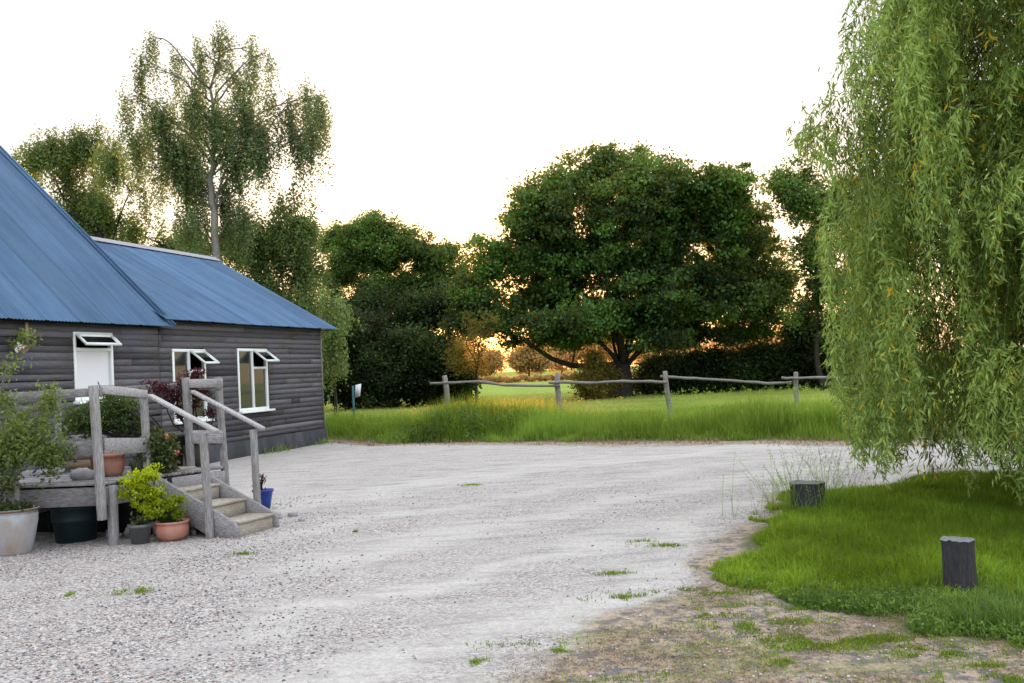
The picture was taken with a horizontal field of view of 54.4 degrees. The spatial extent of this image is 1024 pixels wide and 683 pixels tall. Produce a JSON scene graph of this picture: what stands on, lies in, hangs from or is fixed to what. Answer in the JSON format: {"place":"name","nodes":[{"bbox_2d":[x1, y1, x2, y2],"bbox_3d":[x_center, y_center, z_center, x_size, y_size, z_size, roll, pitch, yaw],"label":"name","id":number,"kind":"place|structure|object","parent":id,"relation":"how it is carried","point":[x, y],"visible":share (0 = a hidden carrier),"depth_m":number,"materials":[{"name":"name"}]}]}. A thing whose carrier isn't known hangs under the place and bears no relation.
{"place":"outdoors","nodes":[
{"label":"outdoors","id":0,"kind":"place"},
{"bbox_2d":[0,406,1023,682],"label":"gravel yard","id":1,"kind":"structure","parent":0,"point":[450,558],"depth_m":7.98,"materials":[{"name":"grey gravel"}]},
{"bbox_2d":[0,351,79,555],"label":"potted tree","id":2,"kind":"object","parent":1,"relation":"on","point":[18,523],"visible":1,"depth_m":10.00,"materials":[{"name":"green plant"}]},
{"bbox_2d":[48,506,97,543],"bbox_3d":[-4.689,1.945,10.698,0.520,0.390,0.520,-3,-2,0],"label":"storage tub","id":3,"kind":"object","parent":1,"relation":"on","point":[74,524],"visible":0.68,"depth_m":10.50,"materials":[{"name":"black plastic"}]},
{"bbox_2d":[0,377,229,545],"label":"timber deck","id":4,"kind":"structure","parent":1,"relation":"on","point":[101,494],"depth_m":10.53,"materials":[{"name":"grey wood"}]},
{"bbox_2d":[15,435,70,473],"bbox_3d":[-5.452,1.284,11.507,0.553,0.504,0.402,-3,-2,0],"label":"garden chair","id":5,"kind":"object","parent":4,"relation":"on","point":[24,468],"visible":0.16,"depth_m":11.68,"materials":[{"name":"blue"}]},
{"bbox_2d":[70,467,93,480],"bbox_3d":[-4.548,1.423,10.548,0.282,0.170,0.223,-3,-2,0],"label":"rock","id":6,"kind":"object","parent":4,"relation":"on","point":[80,474],"visible":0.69,"depth_m":10.47,"materials":[{"name":"grey stone"}]},
{"bbox_2d":[64,441,102,470],"bbox_3d":[-5.093,1.365,11.934,0.430,0.340,0.275,-3,-2,0],"label":"wooden crate","id":7,"kind":"object","parent":4,"relation":"on","point":[81,464],"visible":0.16,"depth_m":11.79,"materials":[{"name":"beige wood"}]},
{"bbox_2d":[90,456,93,469],"bbox_3d":[-4.733,1.355,11.504,0.330,0.300,0.330,-3,-2,0],"label":"flower pot","id":8,"kind":"object","parent":4,"relation":"on","point":[91,460],"visible":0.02,"depth_m":11.40,"materials":[{"name":"ceramic"}]},
{"bbox_2d":[103,453,125,476],"bbox_3d":[-4.377,1.347,10.870,0.310,0.245,0.310,-3,-2,0],"label":"flower pot","id":9,"kind":"object","parent":4,"relation":"on","point":[114,464],"visible":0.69,"depth_m":10.76,"materials":[{"name":"ceramic"}]},
{"bbox_2d":[51,382,184,465],"bbox_3d":[-4.579,0.976,11.626,1.562,1.050,0.754,-3,-2,0],"label":"bush","id":10,"kind":"object","parent":4,"relation":"on","point":[120,413],"visible":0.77,"depth_m":11.54,"materials":[{"name":"green plant"}]},
{"bbox_2d":[134,367,216,466],"bbox_3d":[-3.893,0.889,11.658,1.005,1.185,0.429,-3,-2,0],"label":"red leaved shrub","id":11,"kind":"object","parent":4,"relation":"on","point":[171,393],"visible":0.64,"depth_m":11.64,"materials":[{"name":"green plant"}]},
{"bbox_2d":[127,510,152,544],"bbox_3d":[-3.839,1.913,10.284,0.255,0.350,0.250,-2,-2,-11],"label":"flower pot","id":12,"kind":"object","parent":1,"relation":"on","point":[139,528],"visible":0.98,"depth_m":10.21,"materials":[{"name":"grey plastic"}]},
{"bbox_2d":[117,463,190,541],"bbox_3d":[-3.720,1.669,10.316,0.752,0.827,0.481,-2,-2,-16],"label":"potted plant","id":13,"kind":"object","parent":1,"relation":"on","point":[169,524],"visible":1,"depth_m":10.27,"materials":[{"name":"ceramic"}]},
{"bbox_2d":[130,390,278,538],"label":"timber steps","id":14,"kind":"structure","parent":1,"relation":"on","point":[216,507],"depth_m":10.69,"materials":[{"name":"grey wood"}]},
{"bbox_2d":[129,425,182,476],"bbox_3d":[-3.905,1.229,10.969,0.611,0.618,0.466,-3,-2,0],"label":"rose bush","id":15,"kind":"object","parent":14,"relation":"on","point":[163,448],"visible":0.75,"depth_m":10.87,"materials":[{"name":"green plant"}]},
{"bbox_2d":[105,512,304,538],"bbox_3d":[-3.444,1.974,11.289,2.202,0.324,1.404,-3,-2,0],"label":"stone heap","id":16,"kind":"object","parent":1,"relation":"on","point":[192,529],"visible":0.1,"depth_m":10.71,"materials":[{"name":"grey stone"}]},
{"bbox_2d":[251,473,273,508],"bbox_3d":[-3.161,1.881,12.620,0.279,0.490,0.273,-4,-2,36],"label":"flower pot","id":17,"kind":"object","parent":1,"relation":"on","point":[266,496],"visible":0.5,"depth_m":12.55,"materials":[{"name":"blue ceramic"}]},
{"bbox_2d":[264,436,335,453],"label":"wall weeds","id":18,"kind":"object","parent":1,"relation":"on","point":[285,447],"depth_m":23.16,"materials":[{"name":"green plant"}]},
{"bbox_2d":[301,402,547,448],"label":"nettles","id":19,"kind":"object","parent":1,"relation":"on","point":[412,431],"visible":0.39,"depth_m":23.78,"materials":[{"name":"green plant"}]},
{"bbox_2d":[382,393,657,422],"bbox_3d":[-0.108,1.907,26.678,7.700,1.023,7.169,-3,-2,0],"label":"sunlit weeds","id":20,"kind":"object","parent":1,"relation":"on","point":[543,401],"visible":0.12,"depth_m":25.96,"materials":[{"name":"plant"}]},
{"bbox_2d":[64,482,1023,682],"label":"patchy grass","id":21,"kind":"structure","parent":1,"relation":"on","point":[872,638],"depth_m":5.62,"materials":[{"name":"green plant"}]},
{"bbox_2d":[322,383,901,436],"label":"seed heads","id":22,"kind":"object","parent":1,"relation":"on","point":[710,410],"visible":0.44,"depth_m":22.61,"materials":[{"name":"plant"}]},
{"bbox_2d":[486,578,1023,682],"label":"straw litter","id":23,"kind":"object","parent":1,"relation":"on","point":[795,655],"visible":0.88,"depth_m":5.49,"materials":[{"name":"beige plant"}]},
{"bbox_2d":[721,438,877,517],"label":"seeding grass","id":24,"kind":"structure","parent":1,"relation":"on","point":[789,497],"depth_m":10.10,"materials":[{"name":"green plant"}]},
{"bbox_2d":[789,480,825,510],"bbox_3d":[3.008,1.607,10.124,0.348,0.368,0.348,-3,-2,0],"label":"log stump","id":25,"kind":"object","parent":1,"relation":"on","point":[803,495],"visible":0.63,"depth_m":10.00,"materials":[{"name":"grey wood"}]},
{"bbox_2d":[706,465,1023,605],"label":"lawn grass","id":26,"kind":"structure","parent":1,"relation":"on","point":[897,531],"depth_m":8.28,"materials":[{"name":"green plant"}]},
{"bbox_2d":[709,559,1023,649],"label":"lawn edge grass","id":27,"kind":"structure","parent":1,"relation":"on","point":[976,606],"depth_m":6.12,"materials":[{"name":"green plant"}]},
{"bbox_2d":[940,536,977,592],"bbox_3d":[2.946,1.492,6.565,0.206,0.394,0.210,-3,-2,0],"label":"log stump","id":28,"kind":"object","parent":1,"relation":"on","point":[958,561],"visible":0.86,"depth_m":6.48,"materials":[{"name":"grey wood"}]},
{"bbox_2d":[0,0,1023,371],"label":"sky","id":29,"kind":"structure","parent":0,"point":[435,104],"materials":[{"name":"white"}]},
{"bbox_2d":[325,350,1015,414],"bbox_3d":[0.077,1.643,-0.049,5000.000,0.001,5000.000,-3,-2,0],"label":"ground","id":30,"kind":"structure","parent":0,"point":[495,389],"depth_m":82.21,"materials":[{"name":"green plant"}]},
{"bbox_2d":[10,114,158,242],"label":"tree","id":31,"kind":"object","parent":30,"relation":"on","point":[89,210],"visible":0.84,"depth_m":40.02,"materials":[{"name":"green plant"}]},
{"bbox_2d":[0,145,336,470],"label":"timber barn","id":32,"kind":"structure","parent":30,"relation":"on","point":[91,310],"depth_m":19.57,"materials":[{"name":"wood"}]},
{"bbox_2d":[4,322,42,352],"bbox_3d":[-7.583,-0.065,15.355,0.635,0.497,0.647,-3,-2,0],"label":"hanging planter","id":33,"kind":"object","parent":32,"relation":"attached to","point":[20,347],"visible":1,"depth_m":15.29,"materials":[{"name":"green wicker"}]},
{"bbox_2d":[72,332,121,404],"bbox_3d":[-7.124,0.448,17.193,0.299,1.225,1.126,-3,-2,16],"label":"window","id":34,"kind":"structure","parent":32,"relation":"in","point":[92,366],"depth_m":17.18,"materials":[{"name":"white paint"}]},
{"bbox_2d":[170,349,219,424],"bbox_3d":[-6.309,0.882,19.973,0.431,1.481,1.257,-3,-2,16],"label":"window","id":35,"kind":"structure","parent":32,"relation":"in","point":[180,357],"depth_m":19.98,"materials":[{"name":"white paint"}]},
{"bbox_2d":[236,348,279,413],"bbox_3d":[-5.639,0.863,22.264,0.419,1.424,1.384,-3,-2,16],"label":"window","id":36,"kind":"structure","parent":32,"relation":"in","point":[253,389],"depth_m":22.26,"materials":[{"name":"white paint"}]},
{"bbox_2d":[111,200,244,273],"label":"tree","id":37,"kind":"object","parent":30,"relation":"on","point":[136,231],"visible":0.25,"depth_m":41.92,"materials":[{"name":"green plant"}]},
{"bbox_2d":[108,19,334,271],"bbox_3d":[-10.320,-4.216,36.236,8.302,14.944,2.743,-3,-2,0],"label":"birch tree","id":38,"kind":"object","parent":30,"relation":"on","point":[178,169],"visible":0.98,"depth_m":36.07,"materials":[{"name":"green plant"}]},
{"bbox_2d":[221,181,331,318],"bbox_3d":[-8.816,-1.467,37.997,4.394,9.497,3.205,-3,-2,0],"label":"tree","id":39,"kind":"object","parent":30,"relation":"on","point":[286,242],"visible":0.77,"depth_m":37.62,"materials":[{"name":"green plant"}]},
{"bbox_2d":[306,285,363,416],"bbox_3d":[-5.915,0.555,33.223,1.567,4.828,2.514,-3,-2,16],"label":"tree","id":40,"kind":"object","parent":30,"relation":"on","point":[338,317],"visible":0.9,"depth_m":32.76,"materials":[{"name":"green plant"}]},
{"bbox_2d":[352,384,360,413],"bbox_3d":[-4.669,2.019,29.999,0.327,1.485,0.103,-3,-2,22],"label":"marker board","id":41,"kind":"object","parent":30,"relation":"on","point":[357,390],"visible":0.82,"depth_m":29.98,"materials":[{"name":"white paint"}]},
{"bbox_2d":[321,306,442,410],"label":"bush","id":42,"kind":"object","parent":30,"relation":"on","point":[386,369],"visible":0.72,"depth_m":50.94,"materials":[{"name":"green plant"}]},
{"bbox_2d":[313,208,476,312],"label":"tree","id":43,"kind":"object","parent":30,"relation":"on","point":[383,249],"visible":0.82,"depth_m":58.84,"materials":[{"name":"green plant"}]},
{"bbox_2d":[316,268,485,406],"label":"tree","id":44,"kind":"object","parent":30,"relation":"on","point":[422,307],"visible":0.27,"depth_m":55.51,"materials":[{"name":"green plant"}]},
{"bbox_2d":[404,326,482,406],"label":"bush","id":45,"kind":"object","parent":30,"relation":"on","point":[454,389],"visible":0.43,"depth_m":52.13,"materials":[{"name":"green plant"}]},
{"bbox_2d":[456,336,474,357],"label":"tree","id":46,"kind":"object","parent":30,"relation":"on","point":[466,348],"visible":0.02,"depth_m":188.59,"materials":[{"name":"brown plant"}]},
{"bbox_2d":[433,307,503,402],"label":"tree","id":47,"kind":"object","parent":30,"relation":"on","point":[462,361],"visible":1,"depth_m":49.50,"materials":[{"name":"green plant"}]},
{"bbox_2d":[465,346,506,377],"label":"tree","id":48,"kind":"object","parent":30,"relation":"on","point":[496,358],"visible":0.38,"depth_m":163.76,"materials":[{"name":"plant"}]},
{"bbox_2d":[501,343,556,375],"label":"tree","id":49,"kind":"object","parent":30,"relation":"on","point":[524,357],"visible":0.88,"depth_m":148.86,"materials":[{"name":"brown plant"}]},
{"bbox_2d":[544,343,585,373],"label":"tree","id":50,"kind":"object","parent":30,"relation":"on","point":[565,357],"visible":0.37,"depth_m":188.17,"materials":[{"name":"plant"}]},
{"bbox_2d":[568,343,628,400],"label":"bush","id":51,"kind":"object","parent":30,"relation":"on","point":[595,366],"visible":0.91,"depth_m":49.52,"materials":[{"name":"green plant"}]},
{"bbox_2d":[577,341,634,361],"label":"tree","id":52,"kind":"object","parent":30,"relation":"on","point":[609,357],"visible":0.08,"depth_m":187.35,"materials":[{"name":"plant"}]},
{"bbox_2d":[430,139,808,397],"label":"oak tree","id":53,"kind":"object","parent":30,"relation":"on","point":[665,294],"visible":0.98,"depth_m":50.66,"materials":[{"name":"green plant"}]},
{"bbox_2d":[324,389,922,443],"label":"verge grass","id":54,"kind":"structure","parent":30,"relation":"on","point":[734,426],"depth_m":22.54,"materials":[{"name":"green plant"}]},
{"bbox_2d":[324,385,955,437],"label":"meadow grass","id":55,"kind":"structure","parent":30,"relation":"on","point":[638,400],"depth_m":44.63,"materials":[{"name":"green plant"}]},
{"bbox_2d":[430,371,857,418],"bbox_3d":[3.503,1.458,25.368,12.250,1.683,1.116,-3,-2,18],"label":"post and rail fence","id":56,"kind":"object","parent":30,"relation":"on","point":[557,382],"visible":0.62,"depth_m":25.17,"materials":[{"name":"grey wood"}]},
{"bbox_2d":[329,433,978,446],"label":"dry grass","id":57,"kind":"structure","parent":30,"relation":"on","point":[602,440],"depth_m":20.75,"materials":[{"name":"green plant"}]},
{"bbox_2d":[631,343,706,364],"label":"tree","id":58,"kind":"object","parent":30,"relation":"on","point":[641,359],"visible":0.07,"depth_m":188.11,"materials":[{"name":"plant"}]},
{"bbox_2d":[629,345,759,394],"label":"bush","id":59,"kind":"object","parent":30,"relation":"on","point":[710,362],"visible":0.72,"depth_m":52.50,"materials":[{"name":"green plant"}]},
{"bbox_2d":[477,359,918,383],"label":"hedge","id":60,"kind":"object","parent":30,"relation":"on","point":[527,378],"visible":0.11,"depth_m":139.61,"materials":[{"name":"plant"}]},
{"bbox_2d":[699,327,783,352],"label":"tree","id":61,"kind":"object","parent":30,"relation":"on","point":[712,343],"visible":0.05,"depth_m":188.07,"materials":[{"name":"plant"}]},
{"bbox_2d":[720,312,919,390],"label":"bush","id":62,"kind":"object","parent":30,"relation":"on","point":[789,354],"visible":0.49,"depth_m":52.17,"materials":[{"name":"green plant"}]},
{"bbox_2d":[757,148,926,390],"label":"tree","id":63,"kind":"object","parent":30,"relation":"on","point":[799,196],"visible":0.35,"depth_m":47.95,"materials":[{"name":"green plant"}]},
{"bbox_2d":[785,0,1023,505],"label":"weeping willow","id":64,"kind":"object","parent":30,"relation":"on","point":[977,248],"visible":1,"depth_m":9.81,"materials":[{"name":"green plant"}]}
]}

